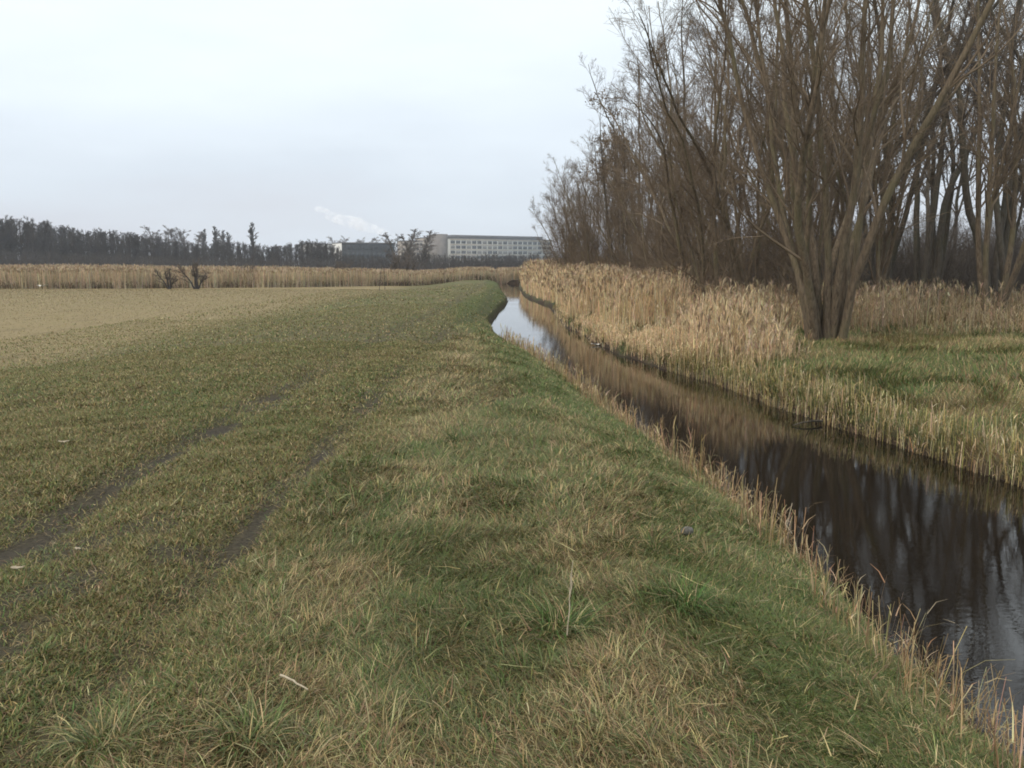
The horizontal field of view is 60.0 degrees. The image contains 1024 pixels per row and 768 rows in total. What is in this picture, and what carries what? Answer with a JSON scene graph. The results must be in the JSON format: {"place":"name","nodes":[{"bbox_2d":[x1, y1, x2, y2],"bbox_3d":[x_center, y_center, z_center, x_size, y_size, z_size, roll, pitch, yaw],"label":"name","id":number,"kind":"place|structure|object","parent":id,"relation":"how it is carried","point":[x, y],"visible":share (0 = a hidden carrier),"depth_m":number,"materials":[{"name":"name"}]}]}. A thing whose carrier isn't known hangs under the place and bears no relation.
{"place":"outdoors","nodes":[
{"label":"outdoors","id":0,"kind":"place"},
{"bbox_2d":[0,271,1023,767],"bbox_3d":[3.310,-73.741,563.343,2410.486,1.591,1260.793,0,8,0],"label":"ground","id":1,"kind":"structure","parent":0,"point":[100,493],"depth_m":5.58,"materials":[{"name":"plant"}]},
{"bbox_2d":[0,224,13,260],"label":"tree","id":2,"kind":"object","parent":1,"relation":"on","point":[5,240],"visible":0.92,"depth_m":235.94,"materials":[{"name":"grey plant"}]},
{"bbox_2d":[0,219,18,259],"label":"tree","id":3,"kind":"object","parent":1,"relation":"on","point":[14,243],"visible":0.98,"depth_m":235.88,"materials":[{"name":"grey plant"}]},
{"bbox_2d":[8,218,22,255],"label":"tree","id":4,"kind":"object","parent":1,"relation":"on","point":[14,225],"visible":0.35,"depth_m":254.68,"materials":[{"name":"grey plant"}]},
{"bbox_2d":[12,221,34,260],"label":"tree","id":5,"kind":"object","parent":1,"relation":"on","point":[20,238],"visible":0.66,"depth_m":235.71,"materials":[{"name":"grey plant"}]},
{"bbox_2d":[19,221,34,259],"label":"tree","id":6,"kind":"object","parent":1,"relation":"on","point":[26,239],"visible":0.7,"depth_m":235.42,"materials":[{"name":"grey plant"}]},
{"bbox_2d":[24,219,39,260],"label":"tree","id":7,"kind":"object","parent":1,"relation":"on","point":[33,241],"visible":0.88,"depth_m":233.14,"materials":[{"name":"grey plant"}]},
{"bbox_2d":[34,223,47,263],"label":"tree","id":8,"kind":"object","parent":1,"relation":"on","point":[38,227],"visible":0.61,"depth_m":258.33,"materials":[{"name":"grey plant"}]},
{"bbox_2d":[36,220,50,263],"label":"tree","id":9,"kind":"object","parent":1,"relation":"on","point":[44,239],"visible":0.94,"depth_m":233.31,"materials":[{"name":"grey plant"}]},
{"bbox_2d":[39,225,57,262],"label":"tree","id":10,"kind":"object","parent":1,"relation":"on","point":[53,242],"visible":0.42,"depth_m":276.37,"materials":[{"name":"grey plant"}]},
{"bbox_2d":[42,228,59,256],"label":"tree","id":11,"kind":"object","parent":1,"relation":"on","point":[49,242],"visible":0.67,"depth_m":242.78,"materials":[{"name":"grey plant"}]},
{"bbox_2d":[46,226,59,262],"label":"tree","id":12,"kind":"object","parent":1,"relation":"on","point":[55,240],"visible":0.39,"depth_m":289.57,"materials":[{"name":"grey plant"}]},
{"bbox_2d":[55,231,70,256],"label":"tree","id":13,"kind":"object","parent":1,"relation":"on","point":[61,246],"visible":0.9,"depth_m":237.20,"materials":[{"name":"grey plant"}]},
{"bbox_2d":[57,227,69,257],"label":"tree","id":14,"kind":"object","parent":1,"relation":"on","point":[63,235],"visible":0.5,"depth_m":246.38,"materials":[{"name":"grey plant"}]},
{"bbox_2d":[67,229,79,258],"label":"tree","id":15,"kind":"object","parent":1,"relation":"on","point":[73,244],"visible":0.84,"depth_m":243.28,"materials":[{"name":"grey plant"}]},
{"bbox_2d":[70,228,88,260],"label":"tree","id":16,"kind":"object","parent":1,"relation":"on","point":[81,240],"visible":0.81,"depth_m":242.62,"materials":[{"name":"grey plant"}]},
{"bbox_2d":[74,229,93,262],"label":"tree","id":17,"kind":"object","parent":1,"relation":"on","point":[88,250],"visible":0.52,"depth_m":256.12,"materials":[{"name":"grey plant"}]},
{"bbox_2d":[89,229,102,260],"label":"tree","id":18,"kind":"object","parent":1,"relation":"on","point":[97,244],"visible":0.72,"depth_m":233.48,"materials":[{"name":"grey plant"}]},
{"bbox_2d":[21,684,171,767],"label":"grass tussock","id":19,"kind":"object","parent":1,"relation":"on","point":[92,735],"depth_m":3.12,"materials":[{"name":"plant"}]},
{"bbox_2d":[98,229,107,259],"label":"tree","id":20,"kind":"object","parent":1,"relation":"on","point":[102,239],"visible":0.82,"depth_m":241.22,"materials":[{"name":"grey plant"}]},
{"bbox_2d":[101,235,115,259],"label":"tree","id":21,"kind":"object","parent":1,"relation":"on","point":[110,247],"visible":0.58,"depth_m":247.92,"materials":[{"name":"grey plant"}]},
{"bbox_2d":[109,230,122,258],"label":"tree","id":22,"kind":"object","parent":1,"relation":"on","point":[111,235],"visible":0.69,"depth_m":252.60,"materials":[{"name":"grey plant"}]},
{"bbox_2d":[115,234,127,260],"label":"tree","id":23,"kind":"object","parent":1,"relation":"on","point":[120,245],"visible":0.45,"depth_m":277.25,"materials":[{"name":"grey plant"}]},
{"bbox_2d":[122,235,135,263],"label":"tree","id":24,"kind":"object","parent":1,"relation":"on","point":[129,248],"visible":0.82,"depth_m":234.63,"materials":[{"name":"grey plant"}]},
{"bbox_2d":[130,232,139,261],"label":"tree","id":25,"kind":"object","parent":1,"relation":"on","point":[133,240],"visible":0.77,"depth_m":240.04,"materials":[{"name":"grey plant"}]},
{"bbox_2d":[146,235,161,262],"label":"tree","id":26,"kind":"object","parent":1,"relation":"on","point":[155,246],"visible":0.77,"depth_m":239.36,"materials":[{"name":"grey plant"}]},
{"bbox_2d":[149,237,161,258],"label":"tree","id":27,"kind":"object","parent":1,"relation":"on","point":[158,248],"visible":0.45,"depth_m":250.98,"materials":[{"name":"grey plant"}]},
{"bbox_2d":[142,225,176,257],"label":"bare tree","id":28,"kind":"object","parent":1,"relation":"on","point":[170,231],"visible":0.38,"depth_m":370.20,"materials":[{"name":"plant"}]},
{"bbox_2d":[161,238,170,261],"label":"tree","id":29,"kind":"object","parent":1,"relation":"on","point":[165,249],"visible":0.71,"depth_m":247.59,"materials":[{"name":"grey plant"}]},
{"bbox_2d":[154,265,178,288],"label":"shrub","id":30,"kind":"object","parent":1,"relation":"on","point":[169,284],"visible":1,"depth_m":84.92,"materials":[{"name":"brown plant"}]},
{"bbox_2d":[172,241,180,262],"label":"tree","id":31,"kind":"object","parent":1,"relation":"on","point":[175,253],"visible":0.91,"depth_m":236.54,"materials":[{"name":"grey plant"}]},
{"bbox_2d":[163,228,203,252],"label":"bare tree","id":32,"kind":"object","parent":1,"relation":"on","point":[199,239],"visible":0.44,"depth_m":376.69,"materials":[{"name":"plant"}]},
{"bbox_2d":[169,227,204,256],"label":"bare tree","id":33,"kind":"object","parent":1,"relation":"on","point":[179,235],"visible":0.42,"depth_m":373.36,"materials":[{"name":"plant"}]},
{"bbox_2d":[175,257,208,288],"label":"shrub","id":34,"kind":"object","parent":1,"relation":"on","point":[194,274],"visible":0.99,"depth_m":84.11,"materials":[{"name":"brown plant"}]},
{"bbox_2d":[210,226,219,262],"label":"poplar tree","id":35,"kind":"object","parent":1,"relation":"on","point":[215,233],"visible":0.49,"depth_m":325.44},
{"bbox_2d":[168,675,314,766],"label":"grass tussock","id":36,"kind":"object","parent":1,"relation":"on","point":[256,722],"depth_m":3.12,"materials":[{"name":"plant"}]},
{"bbox_2d":[248,222,258,259],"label":"poplar tree","id":37,"kind":"object","parent":1,"relation":"on","point":[251,231],"visible":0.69,"depth_m":295.41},
{"bbox_2d":[0,263,519,288],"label":"reed bed","id":38,"kind":"object","parent":1,"relation":"on","point":[76,276],"visible":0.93,"depth_m":90.06,"materials":[{"name":"plant"}]},
{"bbox_2d":[279,674,307,689],"bbox_3d":[-0.839,1.146,3.413,0.165,0.020,0.012,6,10,37],"label":"straw stalk","id":39,"kind":"object","parent":1,"relation":"on","point":[290,679],"visible":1,"depth_m":3.41,"materials":[{"name":"beige plant"}]},
{"bbox_2d":[303,241,310,263],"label":"tree","id":40,"kind":"object","parent":1,"relation":"on","point":[306,249],"visible":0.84,"depth_m":249.08,"materials":[{"name":"grey plant"}]},
{"bbox_2d":[0,245,629,270],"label":"scrub","id":41,"kind":"object","parent":1,"relation":"on","point":[311,264],"visible":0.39,"depth_m":213.27,"materials":[{"name":"plant"}]},
{"bbox_2d":[312,239,322,261],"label":"tree","id":42,"kind":"object","parent":1,"relation":"on","point":[317,248],"visible":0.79,"depth_m":248.09,"materials":[{"name":"grey plant"}]},
{"bbox_2d":[318,243,327,262],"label":"tree","id":43,"kind":"object","parent":1,"relation":"on","point":[324,251],"visible":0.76,"depth_m":248.62,"materials":[{"name":"grey plant"}]},
{"bbox_2d":[332,261,353,275],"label":"shrub","id":44,"kind":"object","parent":1,"relation":"on","point":[341,267],"visible":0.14,"depth_m":98.70,"materials":[{"name":"grey plant"}]},
{"bbox_2d":[332,242,394,264],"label":"office building","id":45,"kind":"structure","parent":1,"relation":"on","point":[365,249],"depth_m":450.21,"materials":[{"name":"concrete"}]},
{"bbox_2d":[372,234,401,254],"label":"bare tree","id":46,"kind":"object","parent":1,"relation":"on","point":[397,239],"visible":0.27,"depth_m":511.51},
{"bbox_2d":[381,228,423,267],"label":"bare tree","id":47,"kind":"object","parent":1,"relation":"on","point":[411,238],"visible":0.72,"depth_m":185.87,"materials":[{"name":"plant"}]},
{"bbox_2d":[389,249,418,270],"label":"shrub","id":48,"kind":"object","parent":1,"relation":"on","point":[406,263],"visible":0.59,"depth_m":110.19,"materials":[{"name":"grey plant"}]},
{"bbox_2d":[397,240,422,259],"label":"office building","id":49,"kind":"structure","parent":1,"relation":"on","point":[418,242],"depth_m":636.79,"materials":[{"name":"concrete"}]},
{"bbox_2d":[399,230,436,270],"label":"bare tree","id":50,"kind":"object","parent":1,"relation":"on","point":[424,254],"visible":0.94,"depth_m":176.49,"materials":[{"name":"plant"}]},
{"bbox_2d":[431,421,486,444],"bbox_3d":[-0.506,0.452,8.348,0.620,0.261,0.648,3,8,20],"label":"grass tussock","id":51,"kind":"object","parent":1,"relation":"on","point":[457,434],"depth_m":8.36,"materials":[{"name":"plant"}]},
{"bbox_2d":[446,348,483,359],"bbox_3d":[-0.893,-0.506,15.488,0.752,0.291,0.823,-4,9,-29],"label":"grass tussock","id":52,"kind":"object","parent":1,"relation":"on","point":[456,357],"depth_m":15.41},
{"bbox_2d":[430,234,550,264],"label":"office building","id":53,"kind":"structure","parent":1,"relation":"on","point":[468,245],"depth_m":609.10,"materials":[{"name":"concrete"}]},
{"bbox_2d":[501,582,626,645],"bbox_3d":[0.229,1.059,4.061,0.591,0.228,0.546,-2,8,-14],"label":"grass tussock","id":54,"kind":"object","parent":1,"relation":"on","point":[578,620],"depth_m":4.10,"materials":[{"name":"plant"}]},
{"bbox_2d":[531,188,597,265],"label":"willow tree","id":55,"kind":"object","parent":1,"relation":"on","point":[557,246],"visible":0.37,"depth_m":70.61,"materials":[{"name":"brown plant"}]},
{"bbox_2d":[529,151,608,263],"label":"willow tree","id":56,"kind":"object","parent":1,"relation":"on","point":[556,201],"visible":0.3,"depth_m":74.72,"materials":[{"name":"brown plant"}]},
{"bbox_2d":[566,561,573,635],"bbox_3d":[0.266,0.947,3.969,0.027,0.312,0.163,1,8,9],"label":"straw stalk","id":57,"kind":"object","parent":1,"relation":"on","point":[571,584],"visible":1,"depth_m":3.95,"materials":[{"name":"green plant"}]},
{"bbox_2d":[532,119,649,264],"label":"willow tree","id":58,"kind":"object","parent":1,"relation":"on","point":[568,225],"visible":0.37,"depth_m":66.77,"materials":[{"name":"brown plant"}]},
{"bbox_2d":[544,141,648,271],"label":"willow tree","id":59,"kind":"object","parent":1,"relation":"on","point":[587,232],"visible":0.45,"depth_m":57.91,"materials":[{"name":"brown plant"}]},
{"bbox_2d":[573,89,645,263],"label":"alder tree","id":60,"kind":"object","parent":1,"relation":"on","point":[606,205],"visible":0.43,"depth_m":54.80,"materials":[{"name":"brown plant"}]},
{"bbox_2d":[576,37,690,240],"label":"alder tree","id":61,"kind":"object","parent":1,"relation":"on","point":[607,117],"visible":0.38,"depth_m":67.16,"materials":[{"name":"brown plant"}]},
{"bbox_2d":[592,107,689,272],"bbox_3d":[9.505,-12.561,60.165,9.159,13.115,7.296,-4,9,-28],"label":"willow tree","id":62,"kind":"object","parent":1,"relation":"on","point":[640,195],"visible":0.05,"depth_m":60.26,"materials":[{"name":"brown plant"}]},
{"bbox_2d":[568,81,733,273],"bbox_3d":[8.079,-11.314,51.531,9.560,13.095,8.478,2,8,11],"label":"willow tree","id":63,"kind":"object","parent":1,"relation":"on","point":[624,214],"visible":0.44,"depth_m":50.79,"materials":[{"name":"brown plant"}]},
{"bbox_2d":[627,46,711,209],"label":"alder tree","id":64,"kind":"object","parent":1,"relation":"on","point":[657,94],"visible":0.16,"depth_m":59.68,"materials":[{"name":"brown plant"}]},
{"bbox_2d":[601,75,740,277],"bbox_3d":[8.147,-9.261,43.065,6.587,11.271,6.863,-2,8,-14],"label":"willow tree","id":65,"kind":"object","parent":1,"relation":"on","point":[660,196],"visible":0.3,"depth_m":43.20,"materials":[{"name":"brown plant"}]},
{"bbox_2d":[681,526,692,535],"bbox_3d":[1.111,0.934,5.638,0.089,0.059,0.056,-3,8,-23],"label":"stone","id":66,"kind":"object","parent":1,"relation":"on","point":[687,530],"visible":0.94,"depth_m":5.62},
{"bbox_2d":[635,559,738,627],"bbox_3d":[0.840,1.032,4.391,0.536,0.209,0.567,0,8,0],"label":"grass tussock","id":67,"kind":"object","parent":1,"relation":"on","point":[695,599],"depth_m":4.37,"materials":[{"name":"plant"}]},
{"bbox_2d":[645,0,747,226],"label":"alder tree","id":68,"kind":"object","parent":1,"relation":"on","point":[680,49],"visible":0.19,"depth_m":51.02,"materials":[{"name":"brown plant"}]},
{"bbox_2d":[582,0,836,305],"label":"willow tree","id":69,"kind":"object","parent":1,"relation":"on","point":[718,203],"visible":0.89,"depth_m":28.85,"materials":[{"name":"brown plant"}]},
{"bbox_2d":[547,191,902,323],"bbox_3d":[7.874,-7.318,52.080,9.511,5.242,53.631,0,8,-3],"label":"brushwood","id":70,"kind":"object","parent":1,"relation":"on","point":[706,277],"visible":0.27,"depth_m":32.46,"materials":[{"name":"brown plant"}]},
{"bbox_2d":[687,56,771,292],"bbox_3d":[13.309,-12.155,51.429,7.376,14.634,4.098,-6,10,-38],"label":"alder tree","id":71,"kind":"object","parent":1,"relation":"on","point":[735,151],"visible":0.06,"depth_m":50.79,"materials":[{"name":"brown plant"}]},
{"bbox_2d":[713,3,776,284],"bbox_3d":[12.198,-11.822,43.891,4.065,16.048,4.451,-3,8,-19],"label":"alder tree","id":72,"kind":"object","parent":1,"relation":"on","point":[748,105],"visible":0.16,"depth_m":43.60,"materials":[{"name":"brown plant"}]},
{"bbox_2d":[674,1,836,287],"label":"alder tree","id":73,"kind":"object","parent":1,"relation":"on","point":[700,34],"visible":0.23,"depth_m":43.66,"materials":[{"name":"brown plant"}]},
{"bbox_2d":[500,323,1023,767],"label":"withered stalks","id":74,"kind":"object","parent":1,"relation":"on","point":[557,367],"visible":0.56,"depth_m":5.35,"materials":[{"name":"plant"}]},
{"bbox_2d":[640,0,888,293],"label":"willow tree","id":75,"kind":"object","parent":1,"relation":"on","point":[712,96],"visible":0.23,"depth_m":38.75,"materials":[{"name":"brown plant"}]},
{"bbox_2d":[720,8,817,277],"bbox_3d":[17.289,-15.496,58.407,7.660,19.420,5.816,-5,9,-35],"label":"alder tree","id":76,"kind":"object","parent":1,"relation":"on","point":[787,103],"visible":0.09,"depth_m":57.83,"materials":[{"name":"brown plant"}]},
{"bbox_2d":[518,256,1023,366],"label":"reeds","id":77,"kind":"object","parent":1,"relation":"on","point":[608,292],"visible":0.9,"depth_m":27.09,"materials":[{"name":"plant"}]},
{"bbox_2d":[552,293,1023,478],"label":"bank grass","id":78,"kind":"structure","parent":1,"relation":"on","point":[898,343],"depth_m":15.77,"materials":[{"name":"plant"}]},
{"bbox_2d":[749,1,848,305],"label":"alder tree","id":79,"kind":"object","parent":1,"relation":"on","point":[802,106],"visible":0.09,"depth_m":37.54,"materials":[{"name":"brown plant"}]},
{"bbox_2d":[667,0,984,311],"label":"willow tree","id":80,"kind":"object","parent":1,"relation":"on","point":[839,189],"visible":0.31,"depth_m":30.30,"materials":[{"name":"brown plant"}]},
{"bbox_2d":[768,19,902,232],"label":"alder tree","id":81,"kind":"object","parent":1,"relation":"on","point":[827,97],"visible":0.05,"depth_m":69.19,"materials":[{"name":"brown plant"}]},
{"bbox_2d":[812,24,865,218],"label":"alder tree","id":82,"kind":"object","parent":1,"relation":"on","point":[852,86],"visible":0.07,"depth_m":51.86,"materials":[{"name":"brown plant"}]},
{"bbox_2d":[655,0,1023,341],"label":"willow tree","id":83,"kind":"object","parent":1,"relation":"on","point":[830,317],"visible":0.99,"depth_m":21.03,"materials":[{"name":"brown plant"}]},
{"bbox_2d":[666,342,1023,488],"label":"reed stubble","id":84,"kind":"object","parent":1,"relation":"on","point":[876,405],"visible":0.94,"depth_m":13.22,"materials":[{"name":"plant"}]},
{"bbox_2d":[818,3,875,285],"bbox_3d":[17.936,-12.368,47.074,4.850,16.195,6.388,2,8,18],"label":"alder tree","id":85,"kind":"object","parent":1,"relation":"on","point":[849,120],"visible":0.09,"depth_m":46.52,"materials":[{"name":"brown plant"}]},
{"bbox_2d":[685,190,1023,298],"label":"undergrowth","id":86,"kind":"object","parent":1,"relation":"on","point":[960,262],"visible":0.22,"depth_m":47.23,"materials":[{"name":"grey plant"}]},
{"bbox_2d":[813,0,928,304],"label":"alder tree","id":87,"kind":"object","parent":1,"relation":"on","point":[889,275],"visible":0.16,"depth_m":33.92,"materials":[{"name":"brown plant"}]},
{"bbox_2d":[834,8,939,216],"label":"alder tree","id":88,"kind":"object","parent":1,"relation":"on","point":[900,126],"visible":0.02,"depth_m":69.10,"materials":[{"name":"brown plant"}]},
{"bbox_2d":[809,0,982,285],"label":"alder tree","id":89,"kind":"object","parent":1,"relation":"on","point":[897,242],"visible":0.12,"depth_m":38.49,"materials":[{"name":"brown plant"}]},
{"bbox_2d":[888,75,954,288],"bbox_3d":[25.691,-12.932,55.001,4.232,15.113,7.617,6,10,37],"label":"alder tree","id":90,"kind":"object","parent":1,"relation":"on","point":[925,193],"visible":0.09,"depth_m":52.92,"materials":[{"name":"brown plant"}]},
{"bbox_2d":[896,0,974,289],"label":"alder tree","id":91,"kind":"object","parent":1,"relation":"on","point":[948,217],"visible":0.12,"depth_m":40.87,"materials":[{"name":"brown plant"}]},
{"bbox_2d":[848,0,1022,284],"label":"alder tree","id":92,"kind":"object","parent":1,"relation":"on","point":[963,67],"visible":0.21,"depth_m":34.90,"materials":[{"name":"brown plant"}]},
{"bbox_2d":[862,1,1023,300],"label":"alder tree","id":93,"kind":"object","parent":1,"relation":"on","point":[866,277],"visible":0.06,"depth_m":40.58,"materials":[{"name":"brown plant"}]},
{"bbox_2d":[899,0,1022,311],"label":"alder tree","id":94,"kind":"object","parent":1,"relation":"on","point":[927,252],"visible":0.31,"depth_m":34.73,"materials":[{"name":"brown plant"}]},
{"bbox_2d":[898,0,1023,175],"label":"alder tree","id":95,"kind":"object","parent":1,"relation":"on","point":[976,77],"visible":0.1,"depth_m":37.54,"materials":[{"name":"brown plant"}]},
{"bbox_2d":[899,22,1023,254],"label":"alder tree","id":96,"kind":"object","parent":1,"relation":"on","point":[958,192],"visible":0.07,"depth_m":60.77,"materials":[{"name":"brown plant"}]},
{"bbox_2d":[909,0,1023,307],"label":"alder tree","id":97,"kind":"object","parent":1,"relation":"on","point":[999,257],"visible":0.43,"depth_m":34.35,"materials":[{"name":"brown plant"}]},
{"bbox_2d":[925,0,1023,317],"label":"willow tree","id":98,"kind":"object","parent":1,"relation":"on","point":[989,202],"visible":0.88,"depth_m":30.04,"materials":[{"name":"brown plant"}]},
{"bbox_2d":[930,1,1023,305],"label":"alder tree","id":99,"kind":"object","parent":1,"relation":"on","point":[940,235],"visible":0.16,"depth_m":38.02,"materials":[{"name":"brown plant"}]},
{"bbox_2d":[945,0,1023,187],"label":"alder tree","id":100,"kind":"object","parent":1,"relation":"on","point":[993,20],"visible":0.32,"depth_m":33.20,"materials":[{"name":"brown plant"}]},
{"bbox_2d":[951,4,1023,245],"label":"alder tree","id":101,"kind":"object","parent":1,"relation":"on","point":[1019,216],"visible":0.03,"depth_m":43.12,"materials":[{"name":"brown plant"}]},
{"bbox_2d":[953,63,1023,217],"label":"alder tree","id":102,"kind":"object","parent":1,"relation":"on","point":[1021,202],"visible":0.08,"depth_m":40.97,"materials":[{"name":"brown plant"}]},
{"bbox_2d":[988,0,1023,293],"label":"alder tree","id":103,"kind":"object","parent":1,"relation":"on","point":[1006,232],"visible":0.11,"depth_m":38.47,"materials":[{"name":"brown plant"}]},
{"bbox_2d":[0,0,1023,260],"label":"sky","id":104,"kind":"structure","parent":0,"point":[296,120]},
{"bbox_2d":[491,284,1023,759],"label":"water","id":105,"kind":"structure","parent":0,"point":[921,532],"depth_m":9.12,"materials":[{"name":"black liquid"}]},
{"bbox_2d":[793,413,822,425],"bbox_3d":[4.543,0.534,13.555,0.547,0.195,0.100,-3,8,-22],"label":"fallen branch","id":106,"kind":"object","parent":105,"relation":"in","point":[811,420],"visible":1,"depth_m":13.58,"materials":[{"name":"brown wood"}]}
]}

